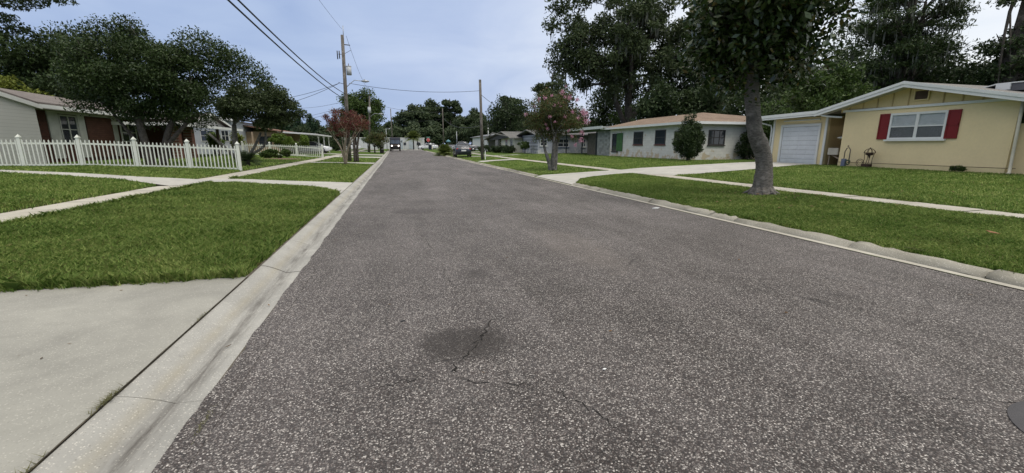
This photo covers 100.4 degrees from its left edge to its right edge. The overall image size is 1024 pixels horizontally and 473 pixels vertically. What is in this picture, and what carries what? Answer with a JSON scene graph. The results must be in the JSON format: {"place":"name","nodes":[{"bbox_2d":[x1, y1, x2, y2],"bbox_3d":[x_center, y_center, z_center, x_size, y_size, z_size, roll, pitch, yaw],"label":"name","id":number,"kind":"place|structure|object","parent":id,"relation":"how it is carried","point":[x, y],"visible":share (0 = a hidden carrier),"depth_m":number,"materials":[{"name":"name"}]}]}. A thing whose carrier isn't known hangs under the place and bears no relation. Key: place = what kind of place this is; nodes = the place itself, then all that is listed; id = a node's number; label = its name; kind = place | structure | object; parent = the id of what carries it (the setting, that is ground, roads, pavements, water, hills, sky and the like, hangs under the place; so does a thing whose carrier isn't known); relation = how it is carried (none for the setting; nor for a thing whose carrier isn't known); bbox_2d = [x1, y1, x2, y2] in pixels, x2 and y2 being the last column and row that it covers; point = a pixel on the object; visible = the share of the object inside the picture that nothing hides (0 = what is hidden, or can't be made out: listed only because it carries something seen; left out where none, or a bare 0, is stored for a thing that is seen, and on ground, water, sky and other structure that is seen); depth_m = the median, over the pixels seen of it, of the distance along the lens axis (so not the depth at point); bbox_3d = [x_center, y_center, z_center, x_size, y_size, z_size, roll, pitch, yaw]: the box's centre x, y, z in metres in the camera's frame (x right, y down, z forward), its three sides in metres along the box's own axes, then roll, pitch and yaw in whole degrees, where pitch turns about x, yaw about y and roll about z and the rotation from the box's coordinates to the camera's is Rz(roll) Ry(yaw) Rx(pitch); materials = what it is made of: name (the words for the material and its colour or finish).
{"place":"outdoors","nodes":[
{"label":"outdoors","id":0,"kind":"place"},
{"bbox_2d":[0,276,246,472],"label":"driveway","id":1,"kind":"structure","parent":0,"point":[123,334],"depth_m":2.91,"materials":[{"name":"concrete"}]},
{"bbox_2d":[88,382,126,414],"bbox_3d":[-2.188,0.872,2.306,0.106,0.026,0.382,-3,13,-15],"label":"weed tuft","id":2,"kind":"object","parent":1,"relation":"on","point":[105,400],"visible":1,"depth_m":2.29,"materials":[{"name":"green plant"}]},
{"bbox_2d":[26,276,247,472],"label":"driveway joint","id":3,"kind":"object","parent":1,"relation":"on","point":[115,393],"visible":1,"depth_m":2.19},
{"bbox_2d":[0,170,352,193],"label":"driveway","id":4,"kind":"structure","parent":0,"point":[339,186],"depth_m":14.77,"materials":[{"name":"concrete"}]},
{"bbox_2d":[0,150,363,221],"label":"sidewalk","id":5,"kind":"structure","parent":0,"point":[35,210],"depth_m":10.48,"materials":[{"name":"concrete"}]},
{"bbox_2d":[298,152,374,154],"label":"driveway","id":6,"kind":"structure","parent":0,"point":[333,153],"depth_m":54.98,"materials":[{"name":"concrete"}]},
{"bbox_2d":[292,141,331,152],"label":"parked car","id":7,"kind":"object","parent":6,"relation":"on","point":[314,145],"visible":0.64,"depth_m":54.16,"materials":[{"name":"paint"}]},
{"bbox_2d":[0,0,1020,143],"label":"sky","id":8,"kind":"structure","parent":0,"point":[442,49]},
{"bbox_2d":[0,148,1023,292],"bbox_3d":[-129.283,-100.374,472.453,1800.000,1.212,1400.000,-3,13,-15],"label":"ground","id":9,"kind":"structure","parent":0,"point":[378,154],"depth_m":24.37,"materials":[{"name":"green plant"}]},
{"bbox_2d":[0,74,53,95],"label":"shrub","id":10,"kind":"object","parent":9,"relation":"on","point":[7,85],"visible":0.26,"depth_m":29.41,"materials":[{"name":"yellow plant"}]},
{"bbox_2d":[0,0,78,40],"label":"pine tree","id":11,"kind":"object","parent":9,"relation":"on","point":[7,19],"visible":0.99,"depth_m":29.83,"materials":[{"name":"green plant"}]},
{"bbox_2d":[0,22,99,97],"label":"oak tree","id":12,"kind":"object","parent":9,"relation":"on","point":[31,72],"visible":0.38,"depth_m":30.64,"materials":[{"name":"green plant"}]},
{"bbox_2d":[0,134,241,170],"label":"picket fence","id":13,"kind":"object","parent":9,"relation":"on","point":[20,143],"visible":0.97,"depth_m":19.09,"materials":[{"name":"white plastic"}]},
{"bbox_2d":[0,88,242,163],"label":"brick house","id":14,"kind":"structure","parent":9,"relation":"on","point":[27,116],"depth_m":24.01,"materials":[{"name":"white"}]},
{"bbox_2d":[58,114,80,142],"bbox_3d":[-25.093,-6.065,24.195,0.084,1.586,1.391,-3,13,-15],"label":"window","id":15,"kind":"structure","parent":14,"relation":"in","point":[68,123],"depth_m":24.12,"materials":[{"name":"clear glass"}]},
{"bbox_2d":[119,125,138,141],"bbox_3d":[-26.567,-7.206,29.582,0.084,1.300,1.820,-3,13,-15],"label":"window","id":16,"kind":"structure","parent":14,"relation":"in","point":[125,137],"depth_m":29.42,"materials":[{"name":"glass"}]},
{"bbox_2d":[39,12,276,165],"bbox_3d":[-17.037,-7.013,20.638,8.589,7.160,6.378,3,12,12],"label":"oak tree","id":17,"kind":"object","parent":9,"relation":"on","point":[120,77],"visible":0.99,"depth_m":19.98,"materials":[{"name":"green plant"}]},
{"bbox_2d":[87,100,254,153],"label":"pale grey house","id":18,"kind":"structure","parent":9,"relation":"on","point":[199,135],"depth_m":42.85,"materials":[{"name":"grey paint"}]},
{"bbox_2d":[28,151,389,472],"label":"gutter","id":19,"kind":"object","parent":9,"relation":"on","point":[127,432],"visible":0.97,"depth_m":2.67,"materials":[{"name":"concrete"}]},
{"bbox_2d":[204,131,225,153],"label":"shrub","id":20,"kind":"object","parent":9,"relation":"on","point":[210,140],"visible":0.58,"depth_m":40.78,"materials":[{"name":"green plant"}]},
{"bbox_2d":[229,131,246,150],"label":"shrub","id":21,"kind":"object","parent":9,"relation":"on","point":[240,138],"visible":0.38,"depth_m":41.65,"materials":[{"name":"green plant"}]},
{"bbox_2d":[233,150,264,165],"bbox_3d":[-14.982,-4.383,24.170,1.895,1.006,1.717,-3,13,-15],"label":"sago palm","id":22,"kind":"object","parent":9,"relation":"on","point":[246,156],"visible":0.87,"depth_m":24.09,"materials":[{"name":"green plant"}]},
{"bbox_2d":[208,79,308,158],"bbox_3d":[-16.816,-7.580,28.202,4.628,5.319,5.253,8,15,34],"label":"leaning oak","id":23,"kind":"object","parent":9,"relation":"on","point":[275,104],"visible":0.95,"depth_m":27.55,"materials":[{"name":"green plant"}]},
{"bbox_2d":[259,148,291,157],"bbox_3d":[-19.418,-6.814,35.022,2.565,0.897,1.428,-3,13,-15],"label":"shrub","id":24,"kind":"object","parent":9,"relation":"on","point":[269,153],"visible":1,"depth_m":34.87,"materials":[{"name":"green plant"}]},
{"bbox_2d":[241,141,323,157],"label":"picket fence","id":25,"kind":"object","parent":9,"relation":"on","point":[295,145],"visible":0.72,"depth_m":41.33,"materials":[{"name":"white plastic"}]},
{"bbox_2d":[243,125,331,152],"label":"tan house","id":26,"kind":"structure","parent":9,"relation":"on","point":[251,137],"depth_m":47.76,"materials":[{"name":"paint"}]},
{"bbox_2d":[267,133,309,148],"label":"shrub","id":27,"kind":"object","parent":9,"relation":"on","point":[276,139],"visible":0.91,"depth_m":45.46,"materials":[{"name":"green plant"}]},
{"bbox_2d":[292,125,311,132],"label":"dark hedge tree","id":28,"kind":"object","parent":9,"relation":"on","point":[300,129],"visible":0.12,"depth_m":67.32,"materials":[{"name":"green plant"}]},
{"bbox_2d":[304,113,318,133],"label":"conifer tree","id":29,"kind":"object","parent":9,"relation":"on","point":[313,126],"visible":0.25,"depth_m":71.21,"materials":[{"name":"green plant"}]},
{"bbox_2d":[307,130,332,146],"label":"dark hedge tree","id":30,"kind":"object","parent":9,"relation":"on","point":[313,138],"visible":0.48,"depth_m":65.18,"materials":[{"name":"green plant"}]},
{"bbox_2d":[304,118,339,134],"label":"oak","id":31,"kind":"object","parent":9,"relation":"on","point":[322,129],"visible":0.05,"depth_m":115.40,"materials":[{"name":"green plant"}]},
{"bbox_2d":[326,131,346,150],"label":"dark hedge tree","id":32,"kind":"object","parent":9,"relation":"on","point":[335,147],"visible":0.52,"depth_m":70.64,"materials":[{"name":"green plant"}]},
{"bbox_2d":[321,108,369,163],"bbox_3d":[-11.418,-6.948,29.644,3.198,3.897,2.848,-3,13,-15],"label":"crape myrtle","id":33,"kind":"object","parent":9,"relation":"on","point":[349,122],"visible":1,"depth_m":29.39,"materials":[{"name":"red plant"}]},
{"bbox_2d":[338,111,364,161],"bbox_3d":[-12.572,-7.858,33.719,2.065,3.965,1.997,-3,13,-15],"label":"crape myrtle","id":34,"kind":"object","parent":9,"relation":"on","point":[355,154],"visible":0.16,"depth_m":33.76,"materials":[{"name":"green plant"}]},
{"bbox_2d":[337,31,368,160],"bbox_3d":[-12.965,-11.611,35.201,2.403,10.654,0.425,-3,13,-15],"label":"utility pole","id":35,"kind":"object","parent":9,"relation":"on","point":[345,69],"visible":0.94,"depth_m":34.73,"materials":[{"name":"brown wood"}]},
{"bbox_2d":[227,0,345,99],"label":"overhead wire","id":36,"kind":"object","parent":35,"relation":"attached to","point":[242,13],"visible":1,"depth_m":13.11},
{"bbox_2d":[237,0,344,93],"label":"overhead wire","id":37,"kind":"object","parent":35,"relation":"attached to","point":[240,2],"visible":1,"depth_m":13.77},
{"bbox_2d":[336,87,387,144],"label":"green tree","id":38,"kind":"object","parent":9,"relation":"on","point":[358,104],"visible":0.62,"depth_m":77.13,"materials":[{"name":"green plant"}]},
{"bbox_2d":[350,126,389,137],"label":"oak","id":39,"kind":"object","parent":9,"relation":"on","point":[379,131],"visible":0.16,"depth_m":118.79,"materials":[{"name":"green plant"}]},
{"bbox_2d":[365,131,388,152],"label":"crape myrtle","id":40,"kind":"object","parent":9,"relation":"on","point":[374,140],"visible":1,"depth_m":65.26,"materials":[{"name":"green plant"}]},
{"bbox_2d":[343,137,424,148],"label":"metal building","id":41,"kind":"structure","parent":9,"relation":"on","point":[407,145],"depth_m":109.93,"materials":[{"name":"white paint"}]},
{"bbox_2d":[382,120,405,137],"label":"oak","id":42,"kind":"object","parent":9,"relation":"on","point":[397,131],"visible":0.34,"depth_m":122.45,"materials":[{"name":"green plant"}]},
{"bbox_2d":[390,103,432,127],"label":"oak","id":43,"kind":"object","parent":9,"relation":"on","point":[418,115],"visible":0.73,"depth_m":135.25,"materials":[{"name":"green plant"}]},
{"bbox_2d":[403,131,422,148],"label":"palm tree","id":44,"kind":"object","parent":9,"relation":"on","point":[412,135],"visible":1,"depth_m":104.92,"materials":[{"name":"green plant"}]},
{"bbox_2d":[402,120,427,143],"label":"oak","id":45,"kind":"object","parent":9,"relation":"on","point":[413,126],"visible":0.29,"depth_m":123.40,"materials":[{"name":"green plant"}]},
{"bbox_2d":[420,120,445,147],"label":"oak","id":46,"kind":"object","parent":9,"relation":"on","point":[432,129],"visible":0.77,"depth_m":122.17,"materials":[{"name":"green plant"}]},
{"bbox_2d":[418,98,448,127],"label":"oak","id":47,"kind":"object","parent":9,"relation":"on","point":[431,107],"visible":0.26,"depth_m":140.69,"materials":[{"name":"green plant"}]},
{"bbox_2d":[431,113,448,126],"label":"pine","id":48,"kind":"object","parent":9,"relation":"on","point":[437,117],"visible":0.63,"depth_m":138.19,"materials":[{"name":"green plant"}]},
{"bbox_2d":[433,144,452,155],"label":"palmetto","id":49,"kind":"object","parent":9,"relation":"on","point":[444,149],"visible":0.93,"depth_m":55.50,"materials":[{"name":"green plant"}]},
{"bbox_2d":[437,99,462,125],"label":"pine","id":50,"kind":"object","parent":9,"relation":"on","point":[454,108],"visible":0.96,"depth_m":138.87,"materials":[{"name":"green plant"}]},
{"bbox_2d":[444,119,468,143],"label":"oak","id":51,"kind":"object","parent":9,"relation":"on","point":[450,135],"visible":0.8,"depth_m":107.98,"materials":[{"name":"green plant"}]},
{"bbox_2d":[462,107,486,126],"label":"oak","id":52,"kind":"object","parent":9,"relation":"on","point":[473,116],"visible":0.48,"depth_m":147.90,"materials":[{"name":"green plant"}]},
{"bbox_2d":[463,117,492,144],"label":"oak","id":53,"kind":"object","parent":9,"relation":"on","point":[473,131],"visible":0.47,"depth_m":101.13,"materials":[{"name":"green plant"}]},
{"bbox_2d":[479,80,485,159],"bbox_3d":[-2.689,-10.481,38.721,0.534,7.104,0.299,0,12,-2],"label":"utility pole","id":54,"kind":"object","parent":9,"relation":"on","point":[481,125],"visible":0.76,"depth_m":38.67,"materials":[{"name":"brown wood"}]},
{"bbox_2d":[470,134,500,149],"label":"white cottage","id":55,"kind":"structure","parent":9,"relation":"on","point":[476,141],"depth_m":84.43,"materials":[{"name":"white paint"}]},
{"bbox_2d":[483,131,522,152],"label":"cream house","id":56,"kind":"structure","parent":9,"relation":"on","point":[509,138],"depth_m":61.75,"materials":[{"name":"paint"}]},
{"bbox_2d":[483,94,532,145],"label":"tree","id":57,"kind":"object","parent":9,"relation":"on","point":[502,117],"visible":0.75,"depth_m":82.41,"materials":[{"name":"green plant"}]},
{"bbox_2d":[501,145,516,152],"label":"hedge","id":58,"kind":"object","parent":9,"relation":"on","point":[508,149],"visible":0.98,"depth_m":57.50,"materials":[{"name":"green plant"}]},
{"bbox_2d":[531,73,569,99],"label":"cypress tree","id":59,"kind":"object","parent":9,"relation":"on","point":[552,84],"visible":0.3,"depth_m":81.24,"materials":[{"name":"green plant"}]},
{"bbox_2d":[516,130,595,153],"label":"blue grey house","id":60,"kind":"structure","parent":9,"relation":"on","point":[535,147],"depth_m":53.83,"materials":[{"name":"paint"}]},
{"bbox_2d":[523,86,590,170],"bbox_3d":[2.353,-5.636,22.524,3.779,4.351,2.928,-3,13,-15],"label":"crape myrtle","id":61,"kind":"object","parent":9,"relation":"on","point":[549,111],"visible":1,"depth_m":22.18,"materials":[{"name":"green plant"}]},
{"bbox_2d":[543,85,592,128],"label":"tree","id":62,"kind":"object","parent":9,"relation":"on","point":[555,92],"visible":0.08,"depth_m":70.77,"materials":[{"name":"green plant"}]},
{"bbox_2d":[584,79,639,126],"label":"tree","id":63,"kind":"object","parent":9,"relation":"on","point":[600,118],"visible":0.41,"depth_m":75.28,"materials":[{"name":"green plant"}]},
{"bbox_2d":[541,0,697,123],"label":"moss oak","id":64,"kind":"object","parent":9,"relation":"on","point":[622,61],"visible":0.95,"depth_m":57.02,"materials":[{"name":"green plant"}]},
{"bbox_2d":[608,103,649,125],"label":"green tree","id":65,"kind":"object","parent":9,"relation":"on","point":[616,121],"visible":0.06,"depth_m":68.51,"materials":[{"name":"green plant"}]},
{"bbox_2d":[626,78,695,122],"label":"tree","id":66,"kind":"object","parent":9,"relation":"on","point":[660,100],"visible":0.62,"depth_m":53.04,"materials":[{"name":"green plant"}]},
{"bbox_2d":[560,113,806,159],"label":"white block house","id":67,"kind":"structure","parent":9,"relation":"on","point":[650,137],"depth_m":33.56,"materials":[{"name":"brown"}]},
{"bbox_2d":[633,132,642,144],"bbox_3d":[10.730,-8.358,36.269,0.065,1.060,1.450,-3,13,-15],"label":"window","id":68,"kind":"structure","parent":67,"relation":"in","point":[638,136],"depth_m":36.26,"materials":[{"name":"glass"}]},
{"bbox_2d":[654,130,665,144],"bbox_3d":[11.556,-7.736,33.246,0.065,1.110,1.360,-3,13,-15],"label":"window","id":69,"kind":"structure","parent":67,"relation":"in","point":[660,135],"depth_m":33.24,"materials":[{"name":"glass"}]},
{"bbox_2d":[707,130,725,145],"bbox_3d":[14.650,-7.044,30.520,1.500,1.120,0.110,-3,13,-15],"label":"window","id":70,"kind":"structure","parent":67,"relation":"in","point":[715,137],"depth_m":30.53,"materials":[{"name":"glass"}]},
{"bbox_2d":[672,112,706,160],"bbox_3d":[11.753,-6.657,28.454,2.277,3.233,2.155,-3,13,-15],"label":"clipped shrub","id":71,"kind":"object","parent":9,"relation":"on","point":[690,136],"visible":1,"depth_m":28.14,"materials":[{"name":"green plant"}]},
{"bbox_2d":[650,14,742,111],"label":"moss oak","id":72,"kind":"object","parent":9,"relation":"on","point":[683,83],"visible":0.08,"depth_m":59.57,"materials":[{"name":"green plant"}]},
{"bbox_2d":[675,79,745,114],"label":"tree","id":73,"kind":"object","parent":9,"relation":"on","point":[709,102],"visible":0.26,"depth_m":54.46,"materials":[{"name":"green plant"}]},
{"bbox_2d":[427,151,1023,286],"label":"kerb","id":74,"kind":"structure","parent":9,"relation":"on","point":[1009,277],"depth_m":6.13,"materials":[{"name":"concrete"}]},
{"bbox_2d":[734,132,754,159],"bbox_3d":[17.204,-6.716,31.032,2.260,2.466,1.489,-3,13,-15],"label":"bush","id":75,"kind":"object","parent":9,"relation":"on","point":[746,151],"visible":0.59,"depth_m":30.78,"materials":[{"name":"green plant"}]},
{"bbox_2d":[718,81,779,115],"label":"tree","id":76,"kind":"object","parent":9,"relation":"on","point":[740,108],"visible":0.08,"depth_m":50.41,"materials":[{"name":"green plant"}]},
{"bbox_2d":[744,96,797,140],"bbox_3d":[18.077,-7.584,30.073,3.348,4.310,2.928,10,15,38],"label":"tree","id":77,"kind":"object","parent":9,"relation":"on","point":[767,130],"visible":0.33,"depth_m":29.28,"materials":[{"name":"green plant"}]},
{"bbox_2d":[670,0,874,195],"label":"magnolia tree","id":78,"kind":"object","parent":9,"relation":"on","point":[758,43],"visible":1,"depth_m":9.81,"materials":[{"name":"green plant"}]},
{"bbox_2d":[760,58,855,114],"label":"tree","id":79,"kind":"object","parent":9,"relation":"on","point":[780,89],"visible":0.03,"depth_m":42.96,"materials":[{"name":"green plant"}]},
{"bbox_2d":[762,63,859,114],"bbox_3d":[26.822,-11.082,37.602,9.121,8.129,6.906,-3,13,-15],"label":"tree","id":80,"kind":"object","parent":9,"relation":"on","point":[778,105],"visible":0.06,"depth_m":37.30,"materials":[{"name":"green plant"}]},
{"bbox_2d":[780,60,880,112],"bbox_3d":[24.349,-9.779,33.252,7.967,7.252,5.365,-3,13,-15],"label":"vine tree","id":81,"kind":"object","parent":9,"relation":"on","point":[824,96],"visible":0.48,"depth_m":31.83,"materials":[{"name":"green plant"}]},
{"bbox_2d":[827,148,839,164],"bbox_3d":[17.410,-4.176,22.293,0.840,0.880,1.300,-3,13,-15],"label":"utility bench","id":82,"kind":"object","parent":9,"relation":"on","point":[833,152],"visible":0.42,"depth_m":22.52,"materials":[{"name":"white wood"}]},
{"bbox_2d":[815,34,876,67],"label":"tree","id":83,"kind":"object","parent":9,"relation":"on","point":[850,52],"visible":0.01,"depth_m":52.52,"materials":[{"name":"green plant"}]},
{"bbox_2d":[814,36,885,68],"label":"tree","id":84,"kind":"object","parent":9,"relation":"on","point":[848,58],"visible":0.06,"depth_m":44.15,"materials":[{"name":"green plant"}]},
{"bbox_2d":[856,148,875,166],"bbox_3d":[16.328,-3.659,19.698,0.365,0.883,0.775,-3,13,-15],"label":"plant stand","id":85,"kind":"object","parent":9,"relation":"on","point":[868,153],"visible":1,"depth_m":19.56,"materials":[{"name":"metal"}]},
{"bbox_2d":[761,81,1023,174],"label":"yellow house","id":86,"kind":"structure","parent":9,"relation":"on","point":[932,126],"depth_m":18.00,"materials":[{"name":"paint"}]},
{"bbox_2d":[883,110,948,140],"bbox_3d":[17.017,-4.641,17.999,0.121,1.190,2.240,-3,13,-15],"label":"window","id":87,"kind":"structure","parent":86,"relation":"in","point":[926,125],"depth_m":17.92,"materials":[{"name":"grey glass"}]},
{"bbox_2d":[983,81,1023,90],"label":"solar panel","id":88,"kind":"object","parent":86,"relation":"on","point":[1015,86],"visible":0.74,"depth_m":16.48,"materials":[{"name":"glass"}]},
{"bbox_2d":[851,50,967,93],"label":"tree","id":89,"kind":"object","parent":9,"relation":"on","point":[907,67],"visible":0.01,"depth_m":41.01,"materials":[{"name":"green plant"}]},
{"bbox_2d":[837,0,985,93],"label":"tree","id":90,"kind":"object","parent":9,"relation":"on","point":[907,38],"visible":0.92,"depth_m":32.54,"materials":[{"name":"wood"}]},
{"bbox_2d":[949,165,967,171],"bbox_3d":[17.252,-2.625,16.498,0.359,0.314,0.536,-13,17,-46],"label":"weed clump","id":91,"kind":"object","parent":9,"relation":"on","point":[957,168],"visible":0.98,"depth_m":16.45,"materials":[{"name":"green plant"}]},
{"bbox_2d":[930,55,991,84],"bbox_3d":[35.818,-10.024,33.030,10.263,8.332,7.694,-3,13,-15],"label":"tree","id":92,"kind":"object","parent":9,"relation":"on","point":[951,77],"visible":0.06,"depth_m":31.74,"materials":[{"name":"green plant"}]},
{"bbox_2d":[952,0,1023,122],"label":"moss oak","id":93,"kind":"object","parent":9,"relation":"on","point":[1007,65],"visible":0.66,"depth_m":27.71,"materials":[{"name":"green plant"}]},
{"bbox_2d":[18,166,1018,372],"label":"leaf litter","id":94,"kind":"object","parent":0,"point":[625,190],"visible":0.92,"depth_m":9.93,"materials":[{"name":"brown plant"}]},
{"bbox_2d":[184,150,1023,472],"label":"road","id":95,"kind":"structure","parent":0,"point":[708,354],"depth_m":3.02,"materials":[{"name":"grey asphalt"}]},
{"bbox_2d":[151,167,380,472],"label":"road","id":96,"kind":"structure","parent":95,"relation":"on","point":[179,454],"depth_m":2.71,"materials":[{"name":"grey asphalt"}]},
{"bbox_2d":[390,137,401,150],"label":"delivery truck","id":97,"kind":"object","parent":95,"relation":"on","point":[395,143],"visible":0.96,"depth_m":87.26,"materials":[{"name":"brown paint"}]},
{"bbox_2d":[457,377,623,430],"bbox_3d":[0.168,0.916,2.533,1.074,0.008,0.245,7,14,29],"label":"road crack","id":98,"kind":"object","parent":95,"relation":"on","point":[560,391],"visible":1,"depth_m":2.47,"materials":[{"name":"black asphalt"}]},
{"bbox_2d":[451,157,1023,289],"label":"gutter","id":99,"kind":"object","parent":95,"relation":"on","point":[974,277],"visible":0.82,"depth_m":6.13,"materials":[{"name":"concrete"}]},
{"bbox_2d":[1007,401,1023,432],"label":"manhole cover","id":100,"kind":"object","parent":95,"relation":"on","point":[1015,412],"visible":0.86,"depth_m":2.28,"materials":[{"name":"metal"}]},
{"bbox_2d":[536,162,809,184],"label":"driveway","id":101,"kind":"structure","parent":0,"point":[570,178],"depth_m":20.16,"materials":[{"name":"concrete"}]},
{"bbox_2d":[472,153,1023,217],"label":"sidewalk","id":102,"kind":"structure","parent":0,"point":[953,208],"depth_m":10.54,"materials":[{"name":"concrete"}]},
{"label":"driveway","id":103,"kind":"structure","parent":0,"visible":0},
{"bbox_2d":[452,143,471,156],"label":"parked car","id":104,"kind":"object","parent":103,"relation":"on","point":[462,148],"visible":0.99,"depth_m":46.79,"materials":[{"name":"paint"}]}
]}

